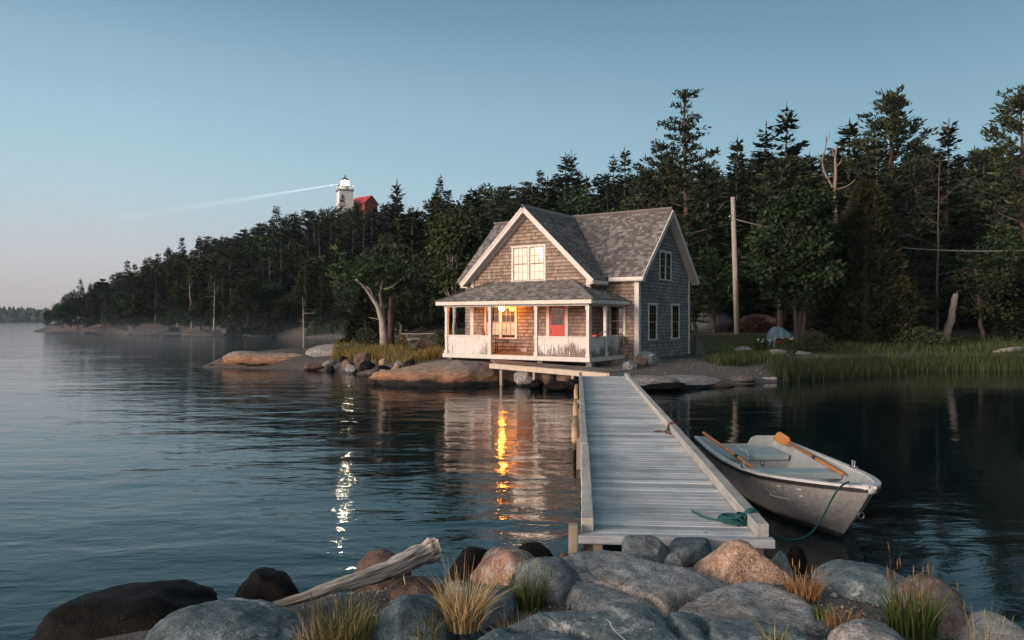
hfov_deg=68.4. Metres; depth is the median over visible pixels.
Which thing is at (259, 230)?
pine
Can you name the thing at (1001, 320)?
spruce
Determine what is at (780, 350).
boulder
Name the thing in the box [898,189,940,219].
broadleaf
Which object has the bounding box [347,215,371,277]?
spruce
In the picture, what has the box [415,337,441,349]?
boulder
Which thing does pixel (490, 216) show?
broadleaf
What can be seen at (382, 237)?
broadleaf
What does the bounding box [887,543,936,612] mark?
seed stalks
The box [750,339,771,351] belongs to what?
flower clump
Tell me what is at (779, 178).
pine
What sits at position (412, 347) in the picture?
boulder
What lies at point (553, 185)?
pine
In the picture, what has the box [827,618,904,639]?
boulder
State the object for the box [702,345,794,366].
grass
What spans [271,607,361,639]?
grass tuft
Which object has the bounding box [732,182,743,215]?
spruce
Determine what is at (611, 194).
spruce
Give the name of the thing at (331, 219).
spruce
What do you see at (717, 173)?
pine
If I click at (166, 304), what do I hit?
spruce
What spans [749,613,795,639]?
grass tuft
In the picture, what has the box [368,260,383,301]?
pine
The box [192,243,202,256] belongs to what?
spruce
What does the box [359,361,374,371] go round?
shore stone
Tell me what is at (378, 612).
grass tuft
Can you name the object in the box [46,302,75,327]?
broadleaf
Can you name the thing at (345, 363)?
shore stone
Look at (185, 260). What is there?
broadleaf
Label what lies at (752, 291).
spruce
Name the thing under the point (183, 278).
broadleaf
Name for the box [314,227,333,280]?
spruce
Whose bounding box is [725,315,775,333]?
bush
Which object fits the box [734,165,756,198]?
spruce
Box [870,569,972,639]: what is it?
grass tuft
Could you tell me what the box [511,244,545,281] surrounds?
window
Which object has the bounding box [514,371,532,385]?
boulder
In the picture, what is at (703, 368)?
ground
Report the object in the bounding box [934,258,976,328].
spruce
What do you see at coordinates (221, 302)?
spruce
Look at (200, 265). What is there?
broadleaf
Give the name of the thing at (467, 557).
boulder
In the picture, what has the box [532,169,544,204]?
spruce
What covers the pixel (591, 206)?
spruce
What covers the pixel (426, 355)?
grass
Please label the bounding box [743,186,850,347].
maple
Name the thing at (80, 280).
spruce
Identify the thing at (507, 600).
boulder
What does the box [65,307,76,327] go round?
spruce
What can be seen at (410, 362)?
shore stone
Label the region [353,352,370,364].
shore stone
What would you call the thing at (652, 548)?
boulder
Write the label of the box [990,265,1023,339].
spruce
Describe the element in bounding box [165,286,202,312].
broadleaf
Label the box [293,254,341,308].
broadleaf
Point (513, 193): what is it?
pine
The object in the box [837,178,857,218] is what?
pine
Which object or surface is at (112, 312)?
broadleaf
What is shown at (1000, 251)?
broadleaf
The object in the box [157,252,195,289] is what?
broadleaf
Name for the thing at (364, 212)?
broadleaf
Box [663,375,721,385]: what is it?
boulder
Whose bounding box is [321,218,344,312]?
spruce
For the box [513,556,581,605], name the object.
boulder
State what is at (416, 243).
pine
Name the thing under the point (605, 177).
spruce
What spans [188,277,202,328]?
dead tree
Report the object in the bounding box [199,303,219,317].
broadleaf
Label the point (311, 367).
shore stone
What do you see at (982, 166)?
pine
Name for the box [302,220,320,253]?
spruce
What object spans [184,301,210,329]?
broadleaf
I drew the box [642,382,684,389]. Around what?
boulder
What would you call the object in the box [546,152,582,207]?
spruce
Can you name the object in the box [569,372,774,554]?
dock
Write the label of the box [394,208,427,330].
spruce
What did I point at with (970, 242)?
broadleaf
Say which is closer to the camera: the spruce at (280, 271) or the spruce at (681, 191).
the spruce at (681, 191)
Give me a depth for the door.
31.54 m
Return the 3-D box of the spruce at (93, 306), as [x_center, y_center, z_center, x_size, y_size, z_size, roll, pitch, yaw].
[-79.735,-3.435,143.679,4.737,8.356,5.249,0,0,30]
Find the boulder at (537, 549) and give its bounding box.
[518,542,552,557]
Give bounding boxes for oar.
[702,431,754,467]
[773,432,843,475]
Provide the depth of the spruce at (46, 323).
171.03 m
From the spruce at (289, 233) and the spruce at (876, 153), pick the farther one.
the spruce at (289, 233)
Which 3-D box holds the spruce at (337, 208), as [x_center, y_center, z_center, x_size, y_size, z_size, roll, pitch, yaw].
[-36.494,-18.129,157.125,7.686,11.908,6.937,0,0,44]
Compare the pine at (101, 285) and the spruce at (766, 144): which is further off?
the pine at (101, 285)
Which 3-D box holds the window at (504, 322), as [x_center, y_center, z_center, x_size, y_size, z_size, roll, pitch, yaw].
[-0.504,0.080,33.144,1.800,1.500,0.095,0,0,34]
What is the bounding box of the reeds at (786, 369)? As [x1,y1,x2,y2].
[763,349,908,381]
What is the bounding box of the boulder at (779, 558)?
[771,551,794,577]
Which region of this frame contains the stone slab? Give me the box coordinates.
[762,377,776,381]
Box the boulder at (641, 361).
[633,356,647,366]
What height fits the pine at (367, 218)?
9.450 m
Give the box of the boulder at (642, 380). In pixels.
[630,375,676,387]
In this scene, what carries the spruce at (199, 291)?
on the ground at (703, 368)
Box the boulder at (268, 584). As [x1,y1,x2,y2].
[234,567,298,601]
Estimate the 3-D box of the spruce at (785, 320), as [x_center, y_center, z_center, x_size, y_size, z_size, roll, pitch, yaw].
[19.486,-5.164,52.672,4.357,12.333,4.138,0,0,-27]
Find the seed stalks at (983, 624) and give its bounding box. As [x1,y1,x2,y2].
[955,583,1013,639]
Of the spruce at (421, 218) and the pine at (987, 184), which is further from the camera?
the spruce at (421, 218)
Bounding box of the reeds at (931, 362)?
[881,348,1023,371]
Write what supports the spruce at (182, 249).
on the ground at (703, 368)
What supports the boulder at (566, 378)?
on the lake water
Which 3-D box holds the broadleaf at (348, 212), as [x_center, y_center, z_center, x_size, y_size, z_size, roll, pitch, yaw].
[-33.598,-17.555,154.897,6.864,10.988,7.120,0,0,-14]
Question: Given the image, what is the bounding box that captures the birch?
[410,193,486,334]
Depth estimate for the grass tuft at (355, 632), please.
4.14 m
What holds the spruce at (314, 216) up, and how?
on the ground at (703, 368)
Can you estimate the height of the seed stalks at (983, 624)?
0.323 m
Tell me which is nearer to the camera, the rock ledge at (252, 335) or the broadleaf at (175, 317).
the rock ledge at (252, 335)
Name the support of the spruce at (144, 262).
on the ground at (703, 368)
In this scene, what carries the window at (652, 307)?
in the shingled house
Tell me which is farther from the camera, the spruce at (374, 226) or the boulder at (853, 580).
the spruce at (374, 226)
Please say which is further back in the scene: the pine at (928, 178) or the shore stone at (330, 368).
the pine at (928, 178)
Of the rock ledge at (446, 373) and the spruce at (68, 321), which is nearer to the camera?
the rock ledge at (446, 373)
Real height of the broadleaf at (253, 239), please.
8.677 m
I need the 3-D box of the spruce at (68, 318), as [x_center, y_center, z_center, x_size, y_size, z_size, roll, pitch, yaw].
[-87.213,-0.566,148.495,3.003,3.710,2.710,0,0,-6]
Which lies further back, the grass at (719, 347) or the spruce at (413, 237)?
the spruce at (413, 237)
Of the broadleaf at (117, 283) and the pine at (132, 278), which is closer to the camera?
the pine at (132, 278)
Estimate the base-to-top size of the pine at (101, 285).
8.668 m
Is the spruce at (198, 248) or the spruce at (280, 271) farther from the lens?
the spruce at (198, 248)
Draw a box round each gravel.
[285,567,956,639]
[574,358,776,386]
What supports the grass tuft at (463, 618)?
on the ground at (703, 368)
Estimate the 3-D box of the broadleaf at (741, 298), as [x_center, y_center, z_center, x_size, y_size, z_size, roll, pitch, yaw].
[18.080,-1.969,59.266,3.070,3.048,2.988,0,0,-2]
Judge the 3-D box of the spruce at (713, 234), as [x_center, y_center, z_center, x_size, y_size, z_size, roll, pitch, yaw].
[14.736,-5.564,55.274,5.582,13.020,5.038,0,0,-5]
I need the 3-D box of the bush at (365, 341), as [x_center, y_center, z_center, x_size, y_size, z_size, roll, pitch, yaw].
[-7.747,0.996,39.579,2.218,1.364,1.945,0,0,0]
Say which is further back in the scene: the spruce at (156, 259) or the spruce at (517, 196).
the spruce at (156, 259)
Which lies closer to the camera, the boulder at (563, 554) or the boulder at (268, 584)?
the boulder at (268, 584)
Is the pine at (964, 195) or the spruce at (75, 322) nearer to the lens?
the pine at (964, 195)
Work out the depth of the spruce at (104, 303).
135.84 m
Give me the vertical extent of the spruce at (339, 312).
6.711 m
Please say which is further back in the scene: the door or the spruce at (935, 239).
the spruce at (935, 239)
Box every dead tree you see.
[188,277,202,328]
[206,275,214,330]
[301,309,315,337]
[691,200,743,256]
[817,133,855,308]
[876,151,973,335]
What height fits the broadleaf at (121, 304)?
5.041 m
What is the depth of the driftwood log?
5.21 m
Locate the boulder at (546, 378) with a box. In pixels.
[540,373,556,384]
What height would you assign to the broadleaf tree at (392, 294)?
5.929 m
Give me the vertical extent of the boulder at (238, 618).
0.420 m
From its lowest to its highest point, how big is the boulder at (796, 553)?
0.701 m
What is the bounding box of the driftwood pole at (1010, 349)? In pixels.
[994,348,1023,351]
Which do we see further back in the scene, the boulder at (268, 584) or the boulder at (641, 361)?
the boulder at (641, 361)
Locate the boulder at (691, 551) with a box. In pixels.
[669,537,711,567]
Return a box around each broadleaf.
[41,311,54,325]
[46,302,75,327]
[81,291,100,319]
[101,305,127,324]
[103,291,127,308]
[104,312,119,324]
[109,272,128,289]
[112,280,125,291]
[114,294,138,309]
[118,306,146,328]
[151,254,193,285]
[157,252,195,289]
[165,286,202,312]
[165,308,193,331]
[176,268,208,296]
[183,256,228,301]
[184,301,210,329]
[196,309,219,328]
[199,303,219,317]
[202,288,227,308]
[202,292,229,306]
[208,259,236,282]
[238,232,287,265]
[240,235,260,278]
[249,281,286,313]
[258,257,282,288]
[275,242,310,292]
[280,284,317,316]
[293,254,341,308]
[318,206,344,252]
[330,277,371,313]
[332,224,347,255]
[336,253,378,296]
[339,223,364,254]
[340,209,353,221]
[362,208,372,217]
[374,234,392,256]
[377,243,427,335]
[459,183,495,219]
[475,207,496,240]
[550,188,617,215]
[612,195,636,211]
[628,197,658,209]
[688,203,738,272]
[690,247,743,332]
[728,278,760,311]
[810,237,861,308]
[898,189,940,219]
[900,239,962,325]
[903,201,959,250]
[905,230,950,262]
[939,229,977,258]
[943,252,1023,338]
[943,280,975,322]
[949,188,994,264]
[952,226,1023,334]
[974,204,1020,247]
[1000,226,1023,307]
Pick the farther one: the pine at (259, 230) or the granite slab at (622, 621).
the pine at (259, 230)
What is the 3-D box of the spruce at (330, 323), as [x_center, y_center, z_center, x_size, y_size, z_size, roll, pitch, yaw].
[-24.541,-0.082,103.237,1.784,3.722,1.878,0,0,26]
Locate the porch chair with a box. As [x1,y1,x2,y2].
[481,328,501,352]
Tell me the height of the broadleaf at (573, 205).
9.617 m
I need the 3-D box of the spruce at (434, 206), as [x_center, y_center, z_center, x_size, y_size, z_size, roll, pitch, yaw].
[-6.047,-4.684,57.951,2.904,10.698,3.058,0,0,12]
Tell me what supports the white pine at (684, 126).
on the ground at (703, 368)
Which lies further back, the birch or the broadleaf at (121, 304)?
the broadleaf at (121, 304)
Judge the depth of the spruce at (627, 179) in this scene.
87.61 m
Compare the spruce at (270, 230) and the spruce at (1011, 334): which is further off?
the spruce at (270, 230)
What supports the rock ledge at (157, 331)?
on the ground at (703, 368)
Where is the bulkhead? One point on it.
(699, 348)
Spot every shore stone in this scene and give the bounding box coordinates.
[304,363,322,370]
[322,360,334,366]
[326,366,333,371]
[339,356,349,362]
[341,359,351,368]
[345,364,356,373]
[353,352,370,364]
[358,369,376,375]
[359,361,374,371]
[377,365,390,370]
[379,358,387,364]
[392,364,401,368]
[404,359,414,366]
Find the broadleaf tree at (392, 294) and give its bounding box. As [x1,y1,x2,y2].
[358,242,439,344]
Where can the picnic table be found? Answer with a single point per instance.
(415, 333)
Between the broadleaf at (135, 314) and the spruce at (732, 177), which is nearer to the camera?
the spruce at (732, 177)
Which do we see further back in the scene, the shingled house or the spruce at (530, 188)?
the spruce at (530, 188)
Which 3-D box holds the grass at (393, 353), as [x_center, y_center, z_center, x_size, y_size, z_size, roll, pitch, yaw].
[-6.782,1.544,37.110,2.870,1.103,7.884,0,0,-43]
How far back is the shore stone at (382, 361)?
34.29 m
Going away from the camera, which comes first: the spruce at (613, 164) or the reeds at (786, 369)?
the reeds at (786, 369)
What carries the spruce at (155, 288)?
on the ground at (703, 368)
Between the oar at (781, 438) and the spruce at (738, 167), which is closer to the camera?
the oar at (781, 438)
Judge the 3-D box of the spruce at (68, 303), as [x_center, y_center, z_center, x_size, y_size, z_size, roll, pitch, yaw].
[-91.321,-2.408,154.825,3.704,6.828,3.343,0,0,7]
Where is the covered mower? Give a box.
[766,326,794,347]
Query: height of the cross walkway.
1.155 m
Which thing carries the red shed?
on the ground at (703, 368)
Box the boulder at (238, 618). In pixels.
[145,597,312,639]
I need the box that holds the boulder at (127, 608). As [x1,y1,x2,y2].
[28,579,218,639]
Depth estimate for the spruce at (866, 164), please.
85.13 m
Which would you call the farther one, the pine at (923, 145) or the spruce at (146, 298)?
the spruce at (146, 298)
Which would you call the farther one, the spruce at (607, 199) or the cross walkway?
the spruce at (607, 199)
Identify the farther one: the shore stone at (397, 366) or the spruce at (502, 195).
the spruce at (502, 195)
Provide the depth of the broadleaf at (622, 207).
79.41 m
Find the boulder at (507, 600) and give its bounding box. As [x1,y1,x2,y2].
[443,581,515,626]
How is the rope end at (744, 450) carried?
on the rowboat
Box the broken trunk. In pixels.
[941,291,957,341]
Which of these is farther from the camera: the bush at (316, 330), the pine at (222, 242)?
the pine at (222, 242)
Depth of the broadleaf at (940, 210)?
67.13 m
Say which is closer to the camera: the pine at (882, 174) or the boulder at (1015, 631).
the boulder at (1015, 631)
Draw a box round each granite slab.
[478,602,813,639]
[563,550,826,634]
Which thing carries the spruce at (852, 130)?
on the ground at (703, 368)
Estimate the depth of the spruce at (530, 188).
104.49 m
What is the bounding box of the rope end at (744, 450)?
[737,445,748,464]
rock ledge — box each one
[33,329,48,331]
[47,329,81,332]
[82,326,106,333]
[99,325,128,334]
[127,324,172,334]
[147,327,178,335]
[163,332,182,335]
[180,329,224,336]
[209,351,301,366]
[236,333,276,337]
[305,344,379,356]
[369,360,516,387]
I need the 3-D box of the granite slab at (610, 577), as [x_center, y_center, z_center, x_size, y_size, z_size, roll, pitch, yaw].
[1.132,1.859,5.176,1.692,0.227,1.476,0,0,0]
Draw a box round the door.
[549,306,564,335]
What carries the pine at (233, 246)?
on the ground at (703, 368)
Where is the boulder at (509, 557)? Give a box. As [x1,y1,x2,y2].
[470,547,534,584]
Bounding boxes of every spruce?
[43,308,51,325]
[61,309,73,325]
[64,292,74,319]
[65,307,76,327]
[67,291,74,319]
[70,290,78,319]
[70,309,83,328]
[72,279,83,320]
[74,285,88,323]
[81,282,103,322]
[82,310,89,327]
[86,304,97,325]
[95,287,110,325]
[119,261,132,292]
[119,271,146,318]
[128,264,140,288]
[139,257,153,308]
[139,278,157,319]
[140,256,157,307]
[145,252,164,308]
[145,270,166,323]
[150,259,179,325]
[160,248,171,282]
[177,238,188,261]
[186,282,206,320]
[190,249,195,265]
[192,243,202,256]
[193,236,206,283]
[206,239,221,272]
[206,258,233,327]
[225,275,235,290]
[240,227,250,265]
[264,206,283,238]
[264,218,277,240]
[269,227,293,297]
[277,218,289,252]
[278,216,298,288]
[282,214,302,249]
[282,301,296,329]
[285,234,318,300]
[290,258,316,327]
[300,212,322,254]
[301,209,324,277]
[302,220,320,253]
[309,275,329,327]
[311,221,330,283]
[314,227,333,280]
[318,207,331,251]
[318,213,344,277]
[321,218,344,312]
[325,307,336,330]
[326,280,346,322]
[331,205,344,252]
[336,193,348,224]
[337,222,360,276]
[341,209,362,262]
[343,214,362,271]
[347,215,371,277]
[350,204,358,217]
[353,206,384,276]
[368,210,383,252]
[373,203,390,237]
[375,181,408,328]
[378,199,409,336]
[384,202,398,231]
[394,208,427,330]
[414,208,424,256]
[421,191,442,316]
[430,174,448,213]
[444,190,453,206]
[458,188,491,235]
[471,188,484,197]
[473,211,486,238]
[486,220,496,233]
[491,190,508,221]
[492,206,506,221]
[497,215,505,221]
[514,194,524,211]
[522,188,543,208]
[524,182,537,202]
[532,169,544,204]
[537,193,551,210]
[540,176,558,211]
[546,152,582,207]
[557,150,584,200]
[579,176,593,207]
[584,201,601,213]
[590,174,606,207]
[596,173,615,207]
[600,190,613,211]
[601,153,623,210]
[603,187,620,209]
[612,147,635,209]
[638,171,656,208]
[639,166,657,196]
[659,166,693,254]
[663,192,691,253]
[679,207,714,333]
[682,163,746,312]
[689,219,715,254]
[694,192,727,308]
[709,134,754,309]
[724,157,752,187]
[725,121,778,309]
[725,166,768,308]
[731,174,770,317]
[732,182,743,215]
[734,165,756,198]
[740,103,819,245]
[756,163,810,329]
[799,153,822,217]
[800,170,819,314]
[801,177,848,335]
[823,117,870,315]
[851,135,918,332]
[861,155,878,174]
[869,171,915,328]
[906,203,942,328]
[907,260,944,342]
[917,119,974,312]
[922,212,948,322]
[931,172,955,224]
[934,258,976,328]
[946,153,966,182]
[953,145,980,189]
[960,159,1017,328]
[966,168,982,203]
[974,302,1003,331]
[989,306,1014,330]
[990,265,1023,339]
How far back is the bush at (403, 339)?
38.90 m
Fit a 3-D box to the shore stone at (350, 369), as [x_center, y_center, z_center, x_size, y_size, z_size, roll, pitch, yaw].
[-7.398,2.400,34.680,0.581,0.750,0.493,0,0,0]
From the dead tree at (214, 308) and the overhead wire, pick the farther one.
the dead tree at (214, 308)
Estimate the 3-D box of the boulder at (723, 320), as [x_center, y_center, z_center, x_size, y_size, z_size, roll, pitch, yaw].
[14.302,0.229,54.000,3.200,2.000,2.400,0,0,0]
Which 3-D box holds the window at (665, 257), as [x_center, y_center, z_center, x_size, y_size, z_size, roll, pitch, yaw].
[6.765,-2.390,33.244,0.095,1.320,1.400,0,0,34]
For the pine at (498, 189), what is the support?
on the ground at (703, 368)
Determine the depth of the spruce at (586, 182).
81.02 m
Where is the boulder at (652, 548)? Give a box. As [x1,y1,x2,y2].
[622,535,669,563]
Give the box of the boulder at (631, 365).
[623,359,637,370]
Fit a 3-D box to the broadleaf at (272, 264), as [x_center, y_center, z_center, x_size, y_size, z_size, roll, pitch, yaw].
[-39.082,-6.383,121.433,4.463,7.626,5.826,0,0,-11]
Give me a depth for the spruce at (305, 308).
107.60 m
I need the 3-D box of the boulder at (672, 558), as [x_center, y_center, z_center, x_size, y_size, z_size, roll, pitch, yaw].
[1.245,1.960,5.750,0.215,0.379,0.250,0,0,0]
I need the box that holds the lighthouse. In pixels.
[336,176,353,217]
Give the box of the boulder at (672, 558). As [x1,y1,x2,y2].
[663,552,683,566]
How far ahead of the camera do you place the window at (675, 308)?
34.22 m
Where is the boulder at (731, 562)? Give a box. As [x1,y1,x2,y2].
[691,539,794,585]
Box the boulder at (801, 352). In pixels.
[795,351,810,354]
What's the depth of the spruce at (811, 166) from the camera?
69.95 m
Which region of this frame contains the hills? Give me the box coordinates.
[0,314,45,321]
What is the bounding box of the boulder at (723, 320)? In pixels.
[691,310,732,331]
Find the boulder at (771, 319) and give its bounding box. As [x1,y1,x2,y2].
[740,314,776,331]
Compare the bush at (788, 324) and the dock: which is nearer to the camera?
the dock
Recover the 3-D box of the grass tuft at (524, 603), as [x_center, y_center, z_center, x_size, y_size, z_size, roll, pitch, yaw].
[0.130,1.761,4.987,0.424,0.321,0.419,0,0,0]
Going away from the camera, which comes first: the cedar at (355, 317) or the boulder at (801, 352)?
the boulder at (801, 352)
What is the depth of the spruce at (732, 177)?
65.79 m
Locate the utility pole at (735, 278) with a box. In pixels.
[729,197,739,333]
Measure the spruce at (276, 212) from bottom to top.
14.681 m
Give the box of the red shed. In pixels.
[353,195,378,212]
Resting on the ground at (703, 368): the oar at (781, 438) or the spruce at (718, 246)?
the spruce at (718, 246)
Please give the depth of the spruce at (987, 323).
49.28 m
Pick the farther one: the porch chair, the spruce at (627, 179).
the spruce at (627, 179)
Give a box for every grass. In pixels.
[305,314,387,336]
[329,341,415,363]
[400,345,443,366]
[685,331,1023,355]
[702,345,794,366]
[827,335,1023,355]
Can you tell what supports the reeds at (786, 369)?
on the ground at (703, 368)
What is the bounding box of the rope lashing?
[654,422,676,433]
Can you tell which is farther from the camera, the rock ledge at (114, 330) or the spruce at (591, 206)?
the rock ledge at (114, 330)
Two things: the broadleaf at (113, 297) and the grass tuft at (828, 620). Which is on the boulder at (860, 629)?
the grass tuft at (828, 620)
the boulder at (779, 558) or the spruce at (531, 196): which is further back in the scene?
the spruce at (531, 196)
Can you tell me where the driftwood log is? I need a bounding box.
[271,537,441,606]
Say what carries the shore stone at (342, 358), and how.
on the ground at (703, 368)
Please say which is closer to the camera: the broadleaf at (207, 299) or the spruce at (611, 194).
the spruce at (611, 194)
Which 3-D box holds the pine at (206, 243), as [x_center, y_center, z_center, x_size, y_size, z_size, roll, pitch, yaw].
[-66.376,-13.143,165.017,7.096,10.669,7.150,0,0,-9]
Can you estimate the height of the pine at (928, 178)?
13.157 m
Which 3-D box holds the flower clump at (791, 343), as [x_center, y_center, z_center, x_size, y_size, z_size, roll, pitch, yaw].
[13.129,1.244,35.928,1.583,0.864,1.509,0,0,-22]
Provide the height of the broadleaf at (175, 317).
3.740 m
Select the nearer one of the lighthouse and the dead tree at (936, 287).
the dead tree at (936, 287)
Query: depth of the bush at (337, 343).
38.44 m
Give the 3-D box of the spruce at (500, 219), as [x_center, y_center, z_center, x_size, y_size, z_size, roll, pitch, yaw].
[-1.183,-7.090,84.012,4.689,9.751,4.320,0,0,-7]
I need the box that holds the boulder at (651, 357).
[637,351,658,363]
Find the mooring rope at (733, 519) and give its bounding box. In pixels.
[691,481,848,540]
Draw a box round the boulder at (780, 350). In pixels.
[765,349,788,356]
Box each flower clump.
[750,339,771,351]
[773,337,801,352]
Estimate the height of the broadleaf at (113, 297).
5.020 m
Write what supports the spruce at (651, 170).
on the ground at (703, 368)
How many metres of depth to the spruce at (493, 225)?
71.35 m
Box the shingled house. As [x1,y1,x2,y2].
[435,204,699,366]
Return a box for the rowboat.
[694,435,881,536]
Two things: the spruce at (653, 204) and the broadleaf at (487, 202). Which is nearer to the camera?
the spruce at (653, 204)
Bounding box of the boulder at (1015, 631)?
[958,610,1023,639]
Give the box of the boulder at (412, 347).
[399,343,420,349]
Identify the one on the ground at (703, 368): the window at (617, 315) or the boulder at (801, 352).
the boulder at (801, 352)
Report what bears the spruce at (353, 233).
on the ground at (703, 368)
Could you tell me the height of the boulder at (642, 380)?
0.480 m
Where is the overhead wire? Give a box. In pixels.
[736,219,1023,250]
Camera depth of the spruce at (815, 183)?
56.99 m
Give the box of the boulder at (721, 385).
[702,382,733,387]
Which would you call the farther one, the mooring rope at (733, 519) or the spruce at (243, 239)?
the spruce at (243, 239)
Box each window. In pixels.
[484,306,517,338]
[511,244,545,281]
[609,305,625,336]
[648,303,657,340]
[659,250,671,280]
[671,303,680,338]
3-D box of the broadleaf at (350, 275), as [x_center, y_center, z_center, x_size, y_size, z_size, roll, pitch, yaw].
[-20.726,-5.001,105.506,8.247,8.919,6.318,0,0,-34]
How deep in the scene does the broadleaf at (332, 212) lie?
154.54 m
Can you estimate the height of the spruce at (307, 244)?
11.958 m
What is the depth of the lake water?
12.78 m
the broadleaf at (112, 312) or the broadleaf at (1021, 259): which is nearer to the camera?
the broadleaf at (1021, 259)
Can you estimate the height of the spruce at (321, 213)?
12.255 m
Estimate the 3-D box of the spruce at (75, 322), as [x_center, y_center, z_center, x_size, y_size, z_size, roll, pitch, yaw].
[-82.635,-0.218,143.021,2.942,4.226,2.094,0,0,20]
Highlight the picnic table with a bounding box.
[400,333,434,342]
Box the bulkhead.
[694,334,706,355]
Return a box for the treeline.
[0,306,49,321]
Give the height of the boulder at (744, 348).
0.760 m
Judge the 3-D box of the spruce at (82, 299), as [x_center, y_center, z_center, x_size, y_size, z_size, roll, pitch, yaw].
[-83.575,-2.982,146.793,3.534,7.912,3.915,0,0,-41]
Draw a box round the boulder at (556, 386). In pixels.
[545,381,566,390]
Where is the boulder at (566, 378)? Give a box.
[556,374,578,381]
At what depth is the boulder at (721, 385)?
27.36 m
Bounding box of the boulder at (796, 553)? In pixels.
[787,544,809,576]
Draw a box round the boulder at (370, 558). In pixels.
[351,549,410,593]
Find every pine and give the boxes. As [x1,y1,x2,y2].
[86,278,117,324]
[115,272,148,309]
[194,236,219,255]
[205,237,256,297]
[218,237,234,253]
[229,230,253,252]
[249,223,269,235]
[249,224,265,245]
[293,209,324,255]
[314,244,429,348]
[358,213,374,245]
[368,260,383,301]
[385,230,425,265]
[388,198,458,320]
[485,197,521,230]
[487,184,530,216]
[494,186,511,199]
[511,181,534,204]
[545,176,600,206]
[621,176,642,197]
[624,138,706,249]
[653,88,733,243]
[669,159,741,217]
[728,155,820,328]
[744,153,767,176]
[766,151,813,187]
[815,147,859,212]
[830,83,948,325]
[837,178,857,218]
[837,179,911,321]
[840,153,886,183]
[888,151,960,204]
[906,143,947,167]
[941,188,1000,236]
[949,146,1013,199]
[950,178,1010,214]
[952,147,997,188]
[955,82,1023,331]
[999,164,1020,212]
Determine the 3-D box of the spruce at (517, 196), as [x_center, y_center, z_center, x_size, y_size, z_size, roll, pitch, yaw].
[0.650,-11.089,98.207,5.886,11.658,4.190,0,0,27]
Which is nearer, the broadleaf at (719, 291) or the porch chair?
the porch chair
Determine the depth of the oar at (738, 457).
11.25 m
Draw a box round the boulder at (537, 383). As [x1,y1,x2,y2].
[530,379,543,388]
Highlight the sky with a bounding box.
[0,0,1023,320]
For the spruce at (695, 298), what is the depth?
49.93 m
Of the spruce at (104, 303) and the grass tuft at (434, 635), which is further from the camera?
the spruce at (104, 303)
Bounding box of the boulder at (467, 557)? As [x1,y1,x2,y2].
[448,546,487,581]
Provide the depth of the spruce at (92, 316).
141.17 m
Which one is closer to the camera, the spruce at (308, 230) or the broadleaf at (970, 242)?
the broadleaf at (970, 242)
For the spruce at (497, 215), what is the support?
on the ground at (703, 368)
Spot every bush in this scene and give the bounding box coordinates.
[331,339,342,351]
[348,326,378,347]
[395,335,410,347]
[431,329,444,351]
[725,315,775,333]
[772,313,801,329]
[797,330,843,351]
[882,325,968,348]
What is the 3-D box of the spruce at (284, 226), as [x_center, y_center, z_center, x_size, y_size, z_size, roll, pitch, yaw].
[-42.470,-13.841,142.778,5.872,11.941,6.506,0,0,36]
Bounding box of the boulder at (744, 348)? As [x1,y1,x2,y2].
[735,346,751,350]
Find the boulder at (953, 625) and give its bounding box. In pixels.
[894,573,969,639]
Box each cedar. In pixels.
[224,276,273,337]
[340,286,387,344]
[394,253,464,329]
[806,178,929,343]
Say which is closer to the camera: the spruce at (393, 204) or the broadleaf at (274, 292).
the broadleaf at (274, 292)
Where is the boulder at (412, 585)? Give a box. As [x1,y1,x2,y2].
[386,576,438,599]
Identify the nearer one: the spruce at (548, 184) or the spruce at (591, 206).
the spruce at (591, 206)
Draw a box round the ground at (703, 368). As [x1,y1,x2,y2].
[39,260,1023,639]
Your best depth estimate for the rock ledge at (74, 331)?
140.37 m
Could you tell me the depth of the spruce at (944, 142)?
59.67 m
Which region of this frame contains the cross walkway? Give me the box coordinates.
[489,360,629,385]
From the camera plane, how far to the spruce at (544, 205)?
67.92 m
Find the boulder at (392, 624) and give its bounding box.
[369,594,456,639]
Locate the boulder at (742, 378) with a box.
[731,374,754,382]
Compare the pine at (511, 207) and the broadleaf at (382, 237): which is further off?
the broadleaf at (382, 237)
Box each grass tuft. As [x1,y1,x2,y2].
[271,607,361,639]
[287,582,384,639]
[334,597,386,639]
[399,607,451,639]
[400,550,524,633]
[486,607,538,629]
[501,556,555,611]
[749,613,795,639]
[776,558,834,603]
[806,602,837,621]
[810,601,876,629]
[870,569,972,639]
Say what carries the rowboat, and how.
on the lake water
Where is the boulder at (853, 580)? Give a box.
[810,559,902,607]
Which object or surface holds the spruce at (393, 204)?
on the ground at (703, 368)
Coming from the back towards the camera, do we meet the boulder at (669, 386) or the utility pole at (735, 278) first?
the utility pole at (735, 278)
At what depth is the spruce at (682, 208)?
61.95 m
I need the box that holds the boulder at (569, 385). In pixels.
[564,379,578,391]
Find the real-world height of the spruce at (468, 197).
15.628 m
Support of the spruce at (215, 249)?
on the ground at (703, 368)
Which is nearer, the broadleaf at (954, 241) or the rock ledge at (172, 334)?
the broadleaf at (954, 241)
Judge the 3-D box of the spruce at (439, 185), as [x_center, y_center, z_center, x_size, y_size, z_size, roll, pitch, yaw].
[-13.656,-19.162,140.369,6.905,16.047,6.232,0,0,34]
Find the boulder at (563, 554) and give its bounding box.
[560,552,568,557]
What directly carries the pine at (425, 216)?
on the ground at (703, 368)
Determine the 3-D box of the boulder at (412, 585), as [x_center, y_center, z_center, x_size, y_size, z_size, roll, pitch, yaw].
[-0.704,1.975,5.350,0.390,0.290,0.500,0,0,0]
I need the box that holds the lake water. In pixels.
[0,321,1023,639]
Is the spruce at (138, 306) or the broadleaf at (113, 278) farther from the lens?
the broadleaf at (113, 278)
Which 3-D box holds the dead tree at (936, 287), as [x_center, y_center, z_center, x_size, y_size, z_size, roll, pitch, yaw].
[25.898,-4.761,47.615,6.341,12.380,5.007,0,0,-24]

